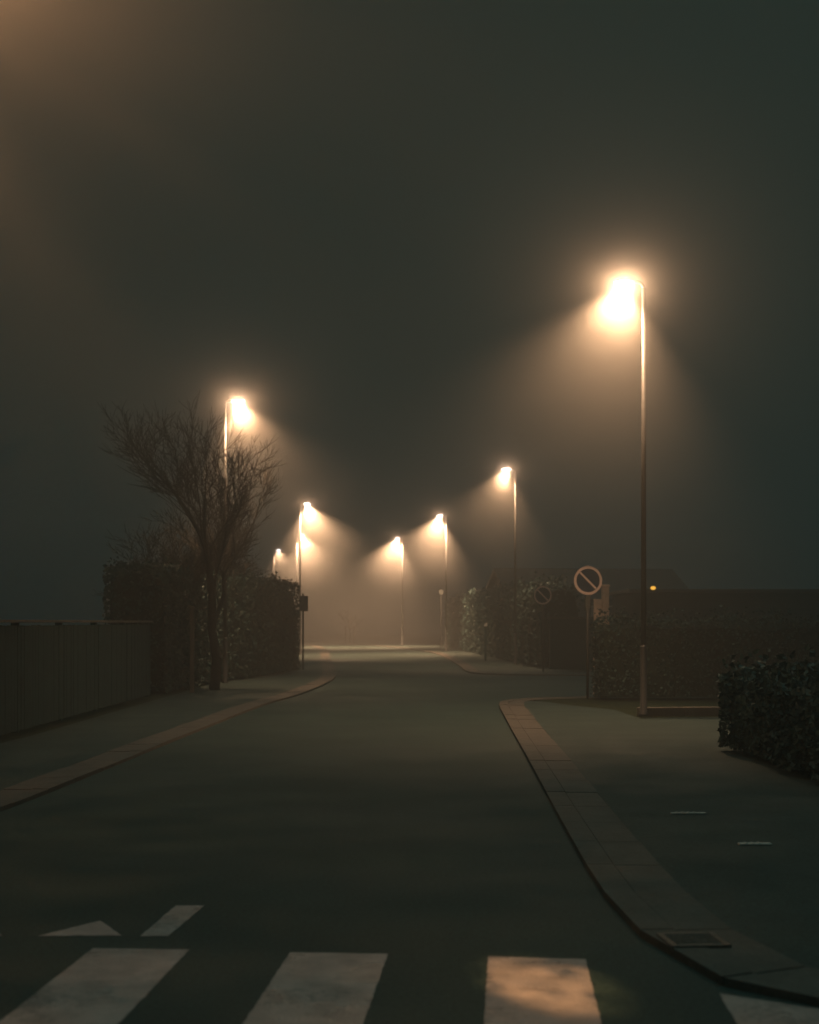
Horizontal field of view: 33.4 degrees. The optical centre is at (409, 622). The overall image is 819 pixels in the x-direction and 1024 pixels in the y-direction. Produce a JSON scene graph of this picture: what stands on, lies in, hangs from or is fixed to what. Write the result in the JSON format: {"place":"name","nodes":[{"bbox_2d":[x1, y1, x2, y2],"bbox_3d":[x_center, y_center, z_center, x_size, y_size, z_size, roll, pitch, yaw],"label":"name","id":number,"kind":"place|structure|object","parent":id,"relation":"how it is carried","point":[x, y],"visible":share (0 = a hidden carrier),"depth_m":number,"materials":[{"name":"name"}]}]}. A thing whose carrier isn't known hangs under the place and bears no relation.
{"place":"outdoors","nodes":[
{"label":"outdoors","id":0,"kind":"place"},
{"bbox_2d":[0,670,294,742],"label":"garden","id":1,"kind":"object","parent":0,"point":[73,719],"visible":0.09,"depth_m":24.83,"materials":[{"name":"green plant"}]},
{"bbox_2d":[0,620,152,734],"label":"wooden fence","id":2,"kind":"object","parent":1,"relation":"on","point":[58,671],"visible":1,"depth_m":22.15,"materials":[{"name":"brown wood"}]},
{"bbox_2d":[93,506,258,603],"bbox_3d":[-5.906,-0.769,34.885,4.256,4.846,2.957,0,0,0],"label":"bare tree","id":3,"kind":"object","parent":1,"relation":"on","point":[199,563],"visible":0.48,"depth_m":34.53,"materials":[{"name":"brown plant"}]},
{"bbox_2d":[102,556,300,692],"bbox_3d":[-5.613,-0.007,38.589,2.183,3.285,14.660,0,0,8],"label":"tall hedge","id":4,"kind":"object","parent":1,"relation":"on","point":[263,621],"visible":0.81,"depth_m":34.91,"materials":[{"name":"green plant"}]},
{"bbox_2d":[160,518,266,578],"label":"bare tree","id":5,"kind":"object","parent":1,"relation":"on","point":[247,560],"visible":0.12,"depth_m":41.87,"materials":[{"name":"brown plant"}]},
{"bbox_2d":[0,644,322,790],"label":"pavement","id":6,"kind":"structure","parent":0,"point":[28,758],"depth_m":22.29,"materials":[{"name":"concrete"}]},
{"bbox_2d":[189,606,194,691],"bbox_3d":[-4.920,0.608,30.900,0.120,1.945,0.120,0,0,0],"label":"gate post","id":7,"kind":"object","parent":6,"relation":"on","point":[191,608],"visible":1,"depth_m":30.86,"materials":[{"name":"concrete"}]},
{"bbox_2d":[97,391,286,689],"bbox_3d":[-5.233,-1.894,33.123,4.560,7.156,5.626,0,0,0],"label":"bare tree","id":8,"kind":"object","parent":6,"relation":"on","point":[234,514],"visible":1,"depth_m":32.76,"materials":[{"name":"brown plant"}]},
{"bbox_2d":[222,398,242,682],"bbox_3d":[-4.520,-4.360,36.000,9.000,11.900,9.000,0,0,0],"label":"street lamp","id":9,"kind":"object","parent":6,"relation":"on","point":[225,676],"visible":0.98,"depth_m":35.96,"materials":[{"name":"metal"}]},
{"bbox_2d":[296,534,303,635],"bbox_3d":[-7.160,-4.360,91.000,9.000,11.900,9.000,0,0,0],"label":"street lamp","id":10,"kind":"object","parent":6,"relation":"on","point":[297,563],"visible":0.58,"depth_m":90.98,"materials":[{"name":"metal"}]},
{"bbox_2d":[299,594,307,669],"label":"corner sign","id":11,"kind":"object","parent":6,"relation":"on","point":[303,602],"visible":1,"depth_m":45.88,"materials":[{"name":"metal"}]},
{"bbox_2d":[299,502,309,654],"bbox_3d":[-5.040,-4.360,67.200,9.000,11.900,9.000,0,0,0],"label":"street lamp","id":12,"kind":"object","parent":6,"relation":"on","point":[300,567],"visible":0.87,"depth_m":67.17,"materials":[{"name":"metal"}]},
{"bbox_2d":[0,624,444,633],"bbox_3d":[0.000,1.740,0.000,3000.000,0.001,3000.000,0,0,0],"label":"ground","id":13,"kind":"structure","parent":0,"point":[374,628],"depth_m":402.15,"materials":[{"name":"green plant"}]},
{"bbox_2d":[338,609,362,642],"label":"staked sapling","id":14,"kind":"object","parent":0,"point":[350,626],"visible":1,"depth_m":104.12,"materials":[{"name":"brown plant"}]},
{"bbox_2d":[0,641,818,1023],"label":"road","id":15,"kind":"structure","parent":0,"point":[394,805],"depth_m":9.56,"materials":[{"name":"grey asphalt"}]},
{"bbox_2d":[0,921,121,935],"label":"give way marking","id":16,"kind":"object","parent":15,"relation":"on","point":[98,928],"visible":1,"depth_m":7.41,"materials":[{"name":"white paint"}]},
{"bbox_2d":[0,643,335,811],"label":"kerb","id":17,"kind":"structure","parent":15,"relation":"on","point":[27,790],"depth_m":17.62,"materials":[{"name":"concrete"}]},
{"bbox_2d":[141,905,203,935],"bbox_3d":[-1.330,1.676,7.695,0.171,0.001,0.805,0,0,4],"label":"line dash","id":18,"kind":"object","parent":15,"relation":"on","point":[172,920],"visible":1,"depth_m":7.68,"materials":[{"name":"white paint"}]},
{"bbox_2d":[0,948,818,1023],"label":"zebra crossing","id":19,"kind":"object","parent":15,"relation":"on","point":[104,986],"visible":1,"depth_m":6.17,"materials":[{"name":"white paint"}]},
{"bbox_2d":[304,641,591,675],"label":"kerb far corner","id":20,"kind":"object","parent":15,"relation":"on","point":[465,666],"visible":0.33,"depth_m":51.10,"materials":[{"name":"concrete"}]},
{"bbox_2d":[499,696,818,1006],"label":"kerb","id":21,"kind":"structure","parent":15,"relation":"on","point":[647,896],"depth_m":8.48,"materials":[{"name":"concrete"}]},
{"bbox_2d":[593,584,609,693],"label":"gate pillar","id":22,"kind":"structure","parent":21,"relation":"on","point":[602,603],"depth_m":29.91,"materials":[{"name":"brick"}]},
{"bbox_2d":[656,932,731,951],"bbox_3d":[1.460,1.640,7.020,0.310,0.030,0.288,0,0,-6],"label":"drain grate","id":23,"kind":"object","parent":21,"relation":"on","point":[694,940],"visible":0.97,"depth_m":6.99,"materials":[{"name":"metal"}]},
{"bbox_2d":[0,0,818,623],"label":"sky","id":24,"kind":"structure","parent":0,"point":[401,233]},
{"bbox_2d":[298,638,592,673],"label":"pavement","id":25,"kind":"structure","parent":0,"point":[489,665],"depth_m":60.93,"materials":[{"name":"concrete"}]},
{"bbox_2d":[396,537,403,645],"bbox_3d":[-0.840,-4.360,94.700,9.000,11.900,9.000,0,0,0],"label":"street lamp","id":26,"kind":"object","parent":25,"relation":"on","point":[402,596],"visible":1,"depth_m":94.66,"materials":[{"name":"metal"}]},
{"bbox_2d":[439,590,443,650],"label":"round sign","id":27,"kind":"object","parent":25,"relation":"on","point":[441,592],"visible":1,"depth_m":76.99,"materials":[{"name":"metal"}]},
{"bbox_2d":[438,514,447,651],"bbox_3d":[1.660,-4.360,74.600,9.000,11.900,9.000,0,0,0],"label":"street lamp","id":28,"kind":"object","parent":25,"relation":"on","point":[445,582],"visible":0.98,"depth_m":74.57,"materials":[{"name":"metal"}]},
{"bbox_2d":[484,622,486,660],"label":"marker post","id":29,"kind":"object","parent":25,"relation":"on","point":[485,641],"visible":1,"depth_m":56.45,"materials":[{"name":"white plastic"}]},
{"bbox_2d":[503,467,516,663],"bbox_3d":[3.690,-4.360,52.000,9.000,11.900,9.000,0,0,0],"label":"street lamp","id":30,"kind":"object","parent":25,"relation":"on","point":[515,624],"visible":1,"depth_m":51.96,"materials":[{"name":"metal"}]},
{"bbox_2d":[534,586,551,671],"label":"no parking sign","id":31,"kind":"object","parent":25,"relation":"on","point":[542,595],"visible":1,"depth_m":43.87,"materials":[{"name":"metal"}]},
{"bbox_2d":[301,634,590,670],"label":"garden","id":32,"kind":"object","parent":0,"point":[434,639],"visible":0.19,"depth_m":151.39,"materials":[{"name":"green plant"}]},
{"bbox_2d":[444,571,584,666],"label":"shrub hedge","id":33,"kind":"object","parent":32,"relation":"on","point":[470,614],"visible":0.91,"depth_m":57.32,"materials":[{"name":"green plant"}]},
{"bbox_2d":[548,617,592,668],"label":"garden wall","id":34,"kind":"structure","parent":32,"relation":"on","point":[567,642],"depth_m":46.20,"materials":[{"name":"concrete"}]},
{"bbox_2d":[485,568,688,624],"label":"house","id":35,"kind":"structure","parent":32,"relation":"on","point":[619,579],"depth_m":70.87,"materials":[{"name":"tile"}]},
{"bbox_2d":[591,606,611,624],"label":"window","id":36,"kind":"structure","parent":35,"relation":"in","point":[610,607],"depth_m":68.55,"materials":[{"name":"black glass"}]},
{"bbox_2d":[609,589,818,626],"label":"garage","id":37,"kind":"structure","parent":32,"relation":"on","point":[795,602],"depth_m":45.20,"materials":[{"name":"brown wood"}]},
{"bbox_2d":[654,607,726,626],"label":"garage door","id":38,"kind":"structure","parent":37,"relation":"in","point":[678,614],"depth_m":45.14,"materials":[{"name":"brown wood"}]},
{"bbox_2d":[748,607,818,625],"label":"garage door","id":39,"kind":"structure","parent":37,"relation":"in","point":[796,611],"depth_m":45.14,"materials":[{"name":"brown wood"}]},
{"bbox_2d":[533,697,730,716],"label":"verge","id":40,"kind":"structure","parent":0,"point":[628,706],"depth_m":28.19,"materials":[{"name":"green plant"}]},
{"bbox_2d":[574,566,601,698],"bbox_3d":[3.731,0.200,28.590,0.600,2.780,0.089,0,0,-4],"label":"no parking sign","id":41,"kind":"object","parent":40,"relation":"on","point":[587,581],"visible":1,"depth_m":28.56,"materials":[{"name":"metal"}]},
{"bbox_2d":[589,605,818,697],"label":"clipped hedge","id":42,"kind":"object","parent":40,"relation":"on","point":[685,660],"visible":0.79,"depth_m":28.99,"materials":[{"name":"green plant"}]},
{"bbox_2d":[524,701,818,968],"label":"pavement","id":43,"kind":"structure","parent":0,"point":[644,776],"depth_m":11.97,"materials":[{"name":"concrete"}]},
{"bbox_2d":[616,278,648,714],"bbox_3d":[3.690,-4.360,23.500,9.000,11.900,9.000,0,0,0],"label":"street lamp","id":44,"kind":"object","parent":43,"relation":"on","point":[643,680],"visible":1,"depth_m":23.46,"materials":[{"name":"metal"}]},
{"bbox_2d":[637,707,719,716],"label":"edging kerb","id":45,"kind":"structure","parent":43,"relation":"on","point":[677,711],"depth_m":23.69,"materials":[{"name":"concrete"}]},
{"bbox_2d":[670,811,705,813],"bbox_3d":[2.400,1.637,11.750,0.300,0.017,0.056,0,0,-2],"label":"metal strip","id":46,"kind":"object","parent":43,"relation":"on","point":[693,812],"visible":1,"depth_m":11.72,"materials":[{"name":"grey metal"}]},
{"bbox_2d":[738,842,771,844],"bbox_3d":[2.560,1.637,10.120,0.240,0.017,0.072,0,0,-2],"label":"metal strip","id":47,"kind":"object","parent":43,"relation":"on","point":[754,843],"visible":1,"depth_m":10.10,"materials":[{"name":"grey metal"}]},
{"bbox_2d":[716,644,818,779],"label":"dark hedge","id":48,"kind":"object","parent":43,"relation":"on","point":[773,717],"visible":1,"depth_m":15.52,"materials":[{"name":"green plant"}]}
]}

